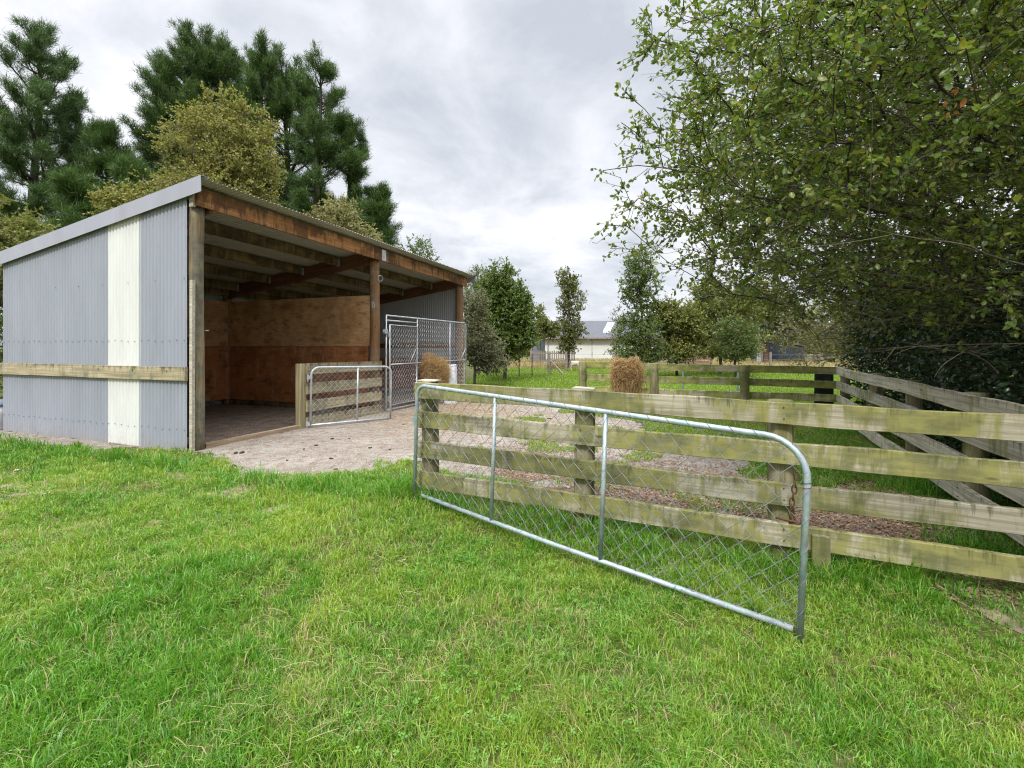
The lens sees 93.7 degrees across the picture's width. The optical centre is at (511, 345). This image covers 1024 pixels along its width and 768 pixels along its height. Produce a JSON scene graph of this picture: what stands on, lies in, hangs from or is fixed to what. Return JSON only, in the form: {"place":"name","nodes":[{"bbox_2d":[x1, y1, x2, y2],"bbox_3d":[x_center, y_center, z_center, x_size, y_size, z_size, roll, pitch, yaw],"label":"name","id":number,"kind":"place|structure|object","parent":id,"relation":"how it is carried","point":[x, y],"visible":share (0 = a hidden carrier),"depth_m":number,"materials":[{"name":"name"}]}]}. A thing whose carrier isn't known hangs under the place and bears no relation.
{"place":"outdoors","nodes":[
{"label":"outdoors","id":0,"kind":"place"},
{"bbox_2d":[0,0,1021,334],"label":"sky","id":1,"kind":"structure","parent":0,"point":[488,123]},
{"bbox_2d":[0,347,1023,767],"bbox_3d":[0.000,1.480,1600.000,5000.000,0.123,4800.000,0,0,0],"label":"ground","id":2,"kind":"structure","parent":0,"point":[468,373],"depth_m":2.40,"materials":[{"name":"green plant"}]},
{"bbox_2d":[0,316,2,398],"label":"dark shrub","id":3,"kind":"object","parent":2,"relation":"on","point":[1,353],"visible":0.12,"depth_m":11.98,"materials":[{"name":"green plant"}]},
{"bbox_2d":[0,194,60,323],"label":"lime bush","id":4,"kind":"object","parent":2,"relation":"on","point":[14,230],"visible":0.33,"depth_m":12.73,"materials":[{"name":"green plant"}]},
{"bbox_2d":[0,490,60,496],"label":"bare soil","id":5,"kind":"structure","parent":2,"relation":"on","point":[14,494],"depth_m":4.78,"materials":[{"name":"brown soil"}]},
{"bbox_2d":[1,480,60,489],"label":"bare soil","id":6,"kind":"structure","parent":2,"relation":"on","point":[44,484],"depth_m":5.15,"materials":[{"name":"brown soil"}]},
{"bbox_2d":[0,12,102,334],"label":"pine tree","id":7,"kind":"object","parent":2,"relation":"on","point":[35,140],"visible":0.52,"depth_m":23.09,"materials":[{"name":"green plant"}]},
{"bbox_2d":[0,163,106,325],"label":"pine tree","id":8,"kind":"object","parent":2,"relation":"on","point":[70,202],"visible":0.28,"depth_m":19.66,"materials":[{"name":"green plant"}]},
{"bbox_2d":[40,80,112,223],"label":"pine tree","id":9,"kind":"object","parent":2,"relation":"on","point":[76,118],"visible":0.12,"depth_m":25.66,"materials":[{"name":"green plant"}]},
{"bbox_2d":[48,112,140,210],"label":"pine tree","id":10,"kind":"object","parent":2,"relation":"on","point":[104,141],"visible":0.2,"depth_m":23.50,"materials":[{"name":"green plant"}]},
{"bbox_2d":[83,178,149,217],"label":"tree","id":11,"kind":"object","parent":2,"relation":"on","point":[108,197],"visible":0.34,"depth_m":18.30,"materials":[{"name":"green plant"}]},
{"bbox_2d":[103,149,160,206],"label":"pine tree","id":12,"kind":"object","parent":2,"relation":"on","point":[120,167],"visible":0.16,"depth_m":21.50,"materials":[{"name":"green plant"}]},
{"bbox_2d":[116,55,192,175],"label":"pine tree","id":13,"kind":"object","parent":2,"relation":"on","point":[148,116],"visible":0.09,"depth_m":25.51,"materials":[{"name":"green plant"}]},
{"bbox_2d":[126,45,209,175],"bbox_3d":[-19.134,-8.074,27.765,8.244,19.417,7.837,0,0,0],"label":"pine tree","id":14,"kind":"object","parent":2,"relation":"on","point":[144,96],"visible":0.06,"depth_m":26.81,"materials":[{"name":"green plant"}]},
{"bbox_2d":[111,17,243,176],"bbox_3d":[-16.674,-8.111,26.884,7.971,19.508,8.798,0,0,9],"label":"pine tree","id":15,"kind":"object","parent":2,"relation":"on","point":[189,52],"visible":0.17,"depth_m":25.81,"materials":[{"name":"green plant"}]},
{"bbox_2d":[166,471,222,479],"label":"bare soil","id":16,"kind":"structure","parent":2,"relation":"on","point":[183,475],"depth_m":5.49,"materials":[{"name":"brown soil"}]},
{"bbox_2d":[118,80,288,204],"bbox_3d":[-9.371,-3.429,14.894,4.902,10.020,4.407,0,0,0],"label":"yellowing tree","id":17,"kind":"object","parent":2,"relation":"on","point":[226,153],"visible":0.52,"depth_m":14.61,"materials":[{"name":"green plant"}]},
{"bbox_2d":[154,22,292,204],"bbox_3d":[-15.430,-8.021,27.056,6.902,19.334,8.908,0,0,0],"label":"pine tree","id":18,"kind":"object","parent":2,"relation":"on","point":[232,51],"visible":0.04,"depth_m":25.97,"materials":[{"name":"green plant"}]},
{"bbox_2d":[207,485,257,498],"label":"bare soil","id":19,"kind":"structure","parent":2,"relation":"on","point":[241,490],"depth_m":4.96,"materials":[{"name":"brown soil"}]},
{"bbox_2d":[200,26,314,215],"bbox_3d":[-13.901,-7.569,26.094,8.834,18.421,8.394,0,0,-35],"label":"pine tree","id":20,"kind":"object","parent":2,"relation":"on","point":[253,82],"visible":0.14,"depth_m":25.28,"materials":[{"name":"green plant"}]},
{"bbox_2d":[258,503,302,512],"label":"bare soil","id":21,"kind":"structure","parent":2,"relation":"on","point":[274,508],"depth_m":4.41,"materials":[{"name":"brown soil"}]},
{"bbox_2d":[247,41,342,214],"bbox_3d":[-12.014,-7.457,26.911,7.977,18.196,7.912,0,0,-14],"label":"pine tree","id":22,"kind":"object","parent":2,"relation":"on","point":[273,94],"visible":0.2,"depth_m":25.94,"materials":[{"name":"green plant"}]},
{"bbox_2d":[259,40,380,234],"bbox_3d":[-10.232,-6.883,25.122,6.866,17.018,7.072,0,0,0],"label":"pine tree","id":23,"kind":"object","parent":2,"relation":"on","point":[310,102],"visible":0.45,"depth_m":24.38,"materials":[{"name":"green plant"}]},
{"bbox_2d":[306,111,375,234],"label":"pine tree","id":24,"kind":"object","parent":2,"relation":"on","point":[353,172],"visible":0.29,"depth_m":25.23,"materials":[{"name":"green plant"}]},
{"bbox_2d":[303,191,382,241],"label":"pale tree","id":25,"kind":"object","parent":2,"relation":"on","point":[341,219],"visible":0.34,"depth_m":19.67,"materials":[{"name":"green plant"}]},
{"bbox_2d":[356,179,403,246],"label":"pine tree","id":26,"kind":"object","parent":2,"relation":"on","point":[380,204],"visible":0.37,"depth_m":25.62,"materials":[{"name":"green plant"}]},
{"bbox_2d":[395,233,441,260],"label":"thin tree","id":27,"kind":"object","parent":2,"relation":"on","point":[418,244],"visible":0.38,"depth_m":21.83,"materials":[{"name":"green plant"}]},
{"bbox_2d":[463,260,491,374],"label":"twiggy tree","id":28,"kind":"object","parent":2,"relation":"on","point":[477,271],"visible":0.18,"depth_m":23.77,"materials":[{"name":"green plant"}]},
{"bbox_2d":[463,282,512,383],"bbox_3d":[-1.048,-0.376,17.544,2.175,3.907,1.732,0,0,-16],"label":"shaggy bush","id":29,"kind":"object","parent":2,"relation":"on","point":[484,354],"visible":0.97,"depth_m":17.24,"materials":[{"name":"green plant"}]},
{"bbox_2d":[0,391,1000,586],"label":"gravel yard","id":30,"kind":"structure","parent":2,"relation":"on","point":[318,436],"depth_m":6.97,"materials":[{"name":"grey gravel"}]},
{"bbox_2d":[0,399,2,429],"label":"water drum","id":31,"kind":"object","parent":30,"relation":"on","point":[1,414],"visible":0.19,"depth_m":8.51,"materials":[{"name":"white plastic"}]},
{"bbox_2d":[9,390,419,443],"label":"shelter floor","id":32,"kind":"structure","parent":30,"relation":"on","point":[245,418],"depth_m":9.93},
{"bbox_2d":[0,175,475,450],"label":"horse shelter","id":33,"kind":"object","parent":30,"relation":"on","point":[162,317],"visible":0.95,"depth_m":8.11,"materials":[{"name":"metal"}]},
{"bbox_2d":[296,361,381,428],"bbox_3d":[-3.410,0.922,9.709,0.171,1.196,2.331,0,0,21],"label":"board partition","id":34,"kind":"object","parent":30,"relation":"on","point":[302,393],"visible":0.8,"depth_m":9.33,"materials":[{"name":"brown wood"}]},
{"bbox_2d":[306,366,391,427],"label":"gate","id":35,"kind":"structure","parent":34,"relation":"attached to","point":[309,423],"depth_m":9.18,"materials":[{"name":"metal"}]},
{"bbox_2d":[383,315,465,410],"bbox_3d":[-2.122,0.386,12.610,0.080,2.169,4.149,0,0,21],"label":"pen fence","id":36,"kind":"object","parent":30,"relation":"on","point":[388,334],"visible":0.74,"depth_m":11.77,"materials":[{"name":"metal"}]},
{"bbox_2d":[387,324,417,405],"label":"gate","id":37,"kind":"structure","parent":36,"relation":"in","point":[389,333],"depth_m":11.30,"materials":[{"name":"metal"}]},
{"bbox_2d":[409,351,453,387],"bbox_3d":[-2.013,0.666,12.146,1.157,1.140,0.832,0,0,0],"label":"hay bundle","id":38,"kind":"object","parent":36,"relation":"hanging from","point":[431,366],"visible":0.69,"depth_m":12.00,"materials":[{"name":"beige plant"}]},
{"bbox_2d":[444,364,457,403],"bbox_3d":[-1.579,0.992,12.482,0.372,1.016,0.490,0,0,-5],"label":"feed sack","id":39,"kind":"object","parent":30,"relation":"on","point":[454,374],"visible":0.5,"depth_m":12.42,"materials":[{"name":"white plastic"}]},
{"bbox_2d":[273,400,644,468],"bbox_3d":[-1.334,1.479,10.424,7.864,0.086,9.055,0,0,-41],"label":"loose hay","id":40,"kind":"object","parent":30,"relation":"on","point":[470,410],"visible":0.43,"depth_m":10.33},
{"bbox_2d":[463,256,542,378],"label":"round tree","id":41,"kind":"object","parent":2,"relation":"on","point":[512,308],"visible":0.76,"depth_m":20.45,"materials":[{"name":"green plant"}]},
{"bbox_2d":[0,426,1023,767],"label":"grass tussocks","id":42,"kind":"object","parent":2,"relation":"on","point":[388,587],"depth_m":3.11,"materials":[{"name":"green plant"}]},
{"bbox_2d":[0,468,1023,767],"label":"clover","id":43,"kind":"object","parent":2,"relation":"on","point":[514,716],"visible":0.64,"depth_m":2.43,"materials":[{"name":"green plant"}]},
{"bbox_2d":[0,468,1023,767],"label":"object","id":44,"kind":"object","parent":2,"relation":"on","point":[430,640],"visible":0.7,"depth_m":2.39,"materials":[{"name":"green plant"}]},
{"bbox_2d":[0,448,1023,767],"bbox_3d":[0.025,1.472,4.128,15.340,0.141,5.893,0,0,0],"label":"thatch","id":45,"kind":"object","parent":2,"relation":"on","point":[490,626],"visible":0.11,"depth_m":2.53,"materials":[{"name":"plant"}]},
{"bbox_2d":[531,334,544,361],"bbox_3d":[2.119,0.240,38.950,1.600,2.520,2.500,0,0,0],"label":"flat roof hut","id":46,"kind":"object","parent":2,"relation":"on","point":[542,346],"visible":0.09,"depth_m":38.00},
{"bbox_2d":[532,302,550,362],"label":"spire tree","id":47,"kind":"object","parent":2,"relation":"on","point":[536,321],"visible":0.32,"depth_m":35.89,"materials":[{"name":"green plant"}]},
{"bbox_2d":[536,315,563,369],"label":"sapling","id":48,"kind":"object","parent":2,"relation":"on","point":[550,330],"visible":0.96,"depth_m":28.90,"materials":[{"name":"green plant"}]},
{"bbox_2d":[530,350,575,362],"bbox_3d":[2.997,0.900,35.030,3.340,1.200,0.120,0,0,0],"label":"picket fence","id":49,"kind":"object","parent":2,"relation":"on","point":[543,353],"visible":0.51,"depth_m":34.98,"materials":[{"name":"white wood"}]},
{"bbox_2d":[554,265,589,367],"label":"slim tree","id":50,"kind":"object","parent":2,"relation":"on","point":[570,289],"visible":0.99,"depth_m":30.77,"materials":[{"name":"green plant"}]},
{"bbox_2d":[570,361,578,369],"bbox_3d":[3.885,1.211,28.512,0.882,0.623,0.335,0,0,-8],"label":"sheep","id":51,"kind":"object","parent":2,"relation":"on","point":[574,363],"visible":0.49,"depth_m":28.36},
{"bbox_2d":[412,384,811,641],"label":"farm gate","id":52,"kind":"structure","parent":2,"relation":"on","point":[805,503],"depth_m":2.98,"materials":[{"name":"metal"}]},
{"bbox_2d":[606,304,626,358],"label":"sapling","id":53,"kind":"object","parent":2,"relation":"on","point":[613,332],"visible":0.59,"depth_m":23.96,"materials":[{"name":"green plant"}]},
{"bbox_2d":[603,237,681,370],"bbox_3d":[5.932,-1.694,22.073,3.428,6.552,2.855,0,0,0],"label":"leafy tree","id":54,"kind":"object","parent":2,"relation":"on","point":[633,337],"visible":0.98,"depth_m":21.72,"materials":[{"name":"green plant"}]},
{"bbox_2d":[486,352,869,375],"bbox_3d":[6.500,0.975,25.723,25.043,1.250,4.695,0,0,0],"label":"wire fence","id":55,"kind":"object","parent":2,"relation":"on","point":[770,359],"visible":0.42,"depth_m":24.48,"materials":[{"name":"metal"}]},
{"bbox_2d":[647,292,710,375],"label":"bushy tree","id":56,"kind":"object","parent":2,"relation":"on","point":[681,322],"visible":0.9,"depth_m":22.52,"materials":[{"name":"green plant"}]},
{"bbox_2d":[679,351,711,364],"bbox_3d":[11.480,0.750,30.050,2.100,1.600,0.139,0,0,0],"label":"slat fence","id":57,"kind":"object","parent":2,"relation":"on","point":[710,361],"visible":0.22,"depth_m":29.99,"materials":[{"name":"beige wood"}]},
{"bbox_2d":[579,361,836,415],"bbox_3d":[3.937,0.976,10.048,5.088,1.247,0.239,0,0,15],"label":"rail fence","id":58,"kind":"object","parent":2,"relation":"on","point":[745,381],"visible":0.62,"depth_m":9.96,"materials":[{"name":"wood"}]},
{"bbox_2d":[603,355,650,393],"bbox_3d":[2.446,0.656,10.243,0.990,1.021,0.718,0,0,0],"label":"hay bundle","id":59,"kind":"object","parent":58,"relation":"hanging from","point":[627,376],"visible":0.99,"depth_m":10.11,"materials":[{"name":"beige plant"}]},
{"bbox_2d":[814,374,833,403],"bbox_3d":[6.252,1.000,9.624,0.342,0.980,0.032,0,0,15],"label":"fence post","id":60,"kind":"object","parent":58,"relation":"attached to","point":[823,377],"visible":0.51,"depth_m":9.62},
{"bbox_2d":[414,379,1023,582],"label":"rail fence","id":61,"kind":"object","parent":2,"relation":"on","point":[781,417],"visible":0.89,"depth_m":3.28,"materials":[{"name":"wood"}]},
{"bbox_2d":[684,276,772,373],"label":"olive tree","id":62,"kind":"object","parent":2,"relation":"on","point":[715,314],"visible":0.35,"depth_m":24.44,"materials":[{"name":"green plant"}]},
{"bbox_2d":[444,439,1023,604],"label":"bark chips","id":63,"kind":"object","parent":2,"relation":"on","point":[839,526],"visible":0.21,"depth_m":4.29,"materials":[{"name":"brown wood"}]},
{"bbox_2d":[463,330,1009,355],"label":"hedge","id":64,"kind":"object","parent":2,"relation":"on","point":[767,339],"depth_m":66.64,"materials":[{"name":"green plant"}]},
{"bbox_2d":[706,310,769,377],"bbox_3d":[10.267,-0.044,21.984,2.443,3.247,2.382,0,0,0],"label":"dark shrub","id":65,"kind":"object","parent":2,"relation":"on","point":[734,351],"visible":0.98,"depth_m":21.71,"materials":[{"name":"green plant"}]},
{"bbox_2d":[468,409,1018,581],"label":"yard grass","id":66,"kind":"structure","parent":2,"relation":"on","point":[730,422],"depth_m":6.98,"materials":[{"name":"green plant"}]},
{"bbox_2d":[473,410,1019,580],"bbox_3d":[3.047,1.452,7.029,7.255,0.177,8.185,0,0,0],"label":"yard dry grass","id":67,"kind":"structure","parent":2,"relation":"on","point":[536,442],"depth_m":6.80,"materials":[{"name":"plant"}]},
{"bbox_2d":[757,344,763,361],"bbox_3d":[18.060,0.685,35.000,0.400,1.630,0.320,0,0,0],"label":"gatepost","id":68,"kind":"object","parent":2,"relation":"on","point":[759,355],"visible":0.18,"depth_m":34.88,"materials":[{"name":"white wood"}]},
{"bbox_2d":[763,344,768,362],"bbox_3d":[18.480,0.685,35.000,0.400,1.630,0.320,0,0,0],"label":"gatepost","id":69,"kind":"object","parent":2,"relation":"on","point":[766,354],"visible":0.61,"depth_m":34.88,"materials":[{"name":"wood"}]},
{"bbox_2d":[739,279,815,362],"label":"pale tree","id":70,"kind":"object","parent":2,"relation":"on","point":[767,323],"visible":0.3,"depth_m":33.26,"materials":[{"name":"green plant"}]},
{"bbox_2d":[750,341,805,361],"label":"garden shed","id":71,"kind":"structure","parent":2,"relation":"on","point":[776,354],"depth_m":38.00,"materials":[{"name":"grey metal"}]},
{"bbox_2d":[535,427,1023,575],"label":"fence foot grass","id":72,"kind":"structure","parent":2,"relation":"on","point":[926,484],"depth_m":3.67,"materials":[{"name":"green plant"}]},
{"bbox_2d":[590,0,1023,375],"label":"overhanging tree","id":73,"kind":"object","parent":2,"relation":"on","point":[997,44],"visible":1,"depth_m":3.95,"materials":[{"name":"green plant"}]},
{"bbox_2d":[803,353,822,362],"bbox_3d":[22.632,1.050,36.050,1.396,1.000,0.139,0,0,0],"label":"slat fence","id":74,"kind":"object","parent":2,"relation":"on","point":[813,356],"visible":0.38,"depth_m":35.99,"materials":[{"name":"beige wood"}]},
{"bbox_2d":[792,290,867,360],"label":"tree","id":75,"kind":"object","parent":2,"relation":"on","point":[826,343],"visible":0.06,"depth_m":40.01,"materials":[{"name":"green plant"}]},
{"bbox_2d":[765,288,903,404],"bbox_3d":[8.161,-0.109,11.148,4.737,3.371,3.216,0,0,0],"label":"drooping shrub","id":76,"kind":"object","parent":2,"relation":"on","point":[823,338],"visible":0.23,"depth_m":11.33,"materials":[{"name":"green plant"}]},
{"bbox_2d":[672,0,1023,408],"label":"overhanging tree","id":77,"kind":"object","parent":2,"relation":"on","point":[847,319],"visible":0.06,"depth_m":8.35,"materials":[{"name":"green plant"}]},
{"bbox_2d":[831,554,869,567],"bbox_3d":[2.246,1.435,3.226,0.255,0.084,0.240,0,0,13],"label":"weed","id":78,"kind":"object","parent":2,"relation":"on","point":[833,556],"visible":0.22,"depth_m":3.23,"materials":[{"name":"green plant"}]},
{"bbox_2d":[836,367,1023,545],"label":"rail fence","id":79,"kind":"object","parent":2,"relation":"on","point":[916,392],"visible":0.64,"depth_m":4.54,"materials":[{"name":"wood"}]},
{"bbox_2d":[838,220,1023,449],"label":"ivy hedge","id":80,"kind":"object","parent":2,"relation":"on","point":[915,365],"visible":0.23,"depth_m":7.46,"materials":[{"name":"green plant"}]},
{"bbox_2d":[925,265,1023,507],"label":"ivy hedge","id":81,"kind":"object","parent":2,"relation":"on","point":[975,368],"visible":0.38,"depth_m":4.64,"materials":[{"name":"green plant"}]},
{"bbox_2d":[931,577,1023,633],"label":"bare soil","id":82,"kind":"structure","parent":2,"relation":"on","point":[1008,617],"depth_m":2.68,"materials":[{"name":"brown soil"}]},
{"bbox_2d":[545,321,665,358],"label":"white building","id":83,"kind":"structure","parent":0,"point":[596,344],"depth_m":46.00,"materials":[{"name":"metal"}]},
{"bbox_2d":[496,357,906,371],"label":"dry paddock grass","id":84,"kind":"structure","parent":0,"point":[525,363],"depth_m":33.14,"materials":[{"name":"plant"}]},
{"bbox_2d":[464,367,945,410],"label":"paddock grass","id":85,"kind":"structure","parent":0,"point":[519,382],"depth_m":20.35,"materials":[{"name":"green plant"}]}
]}

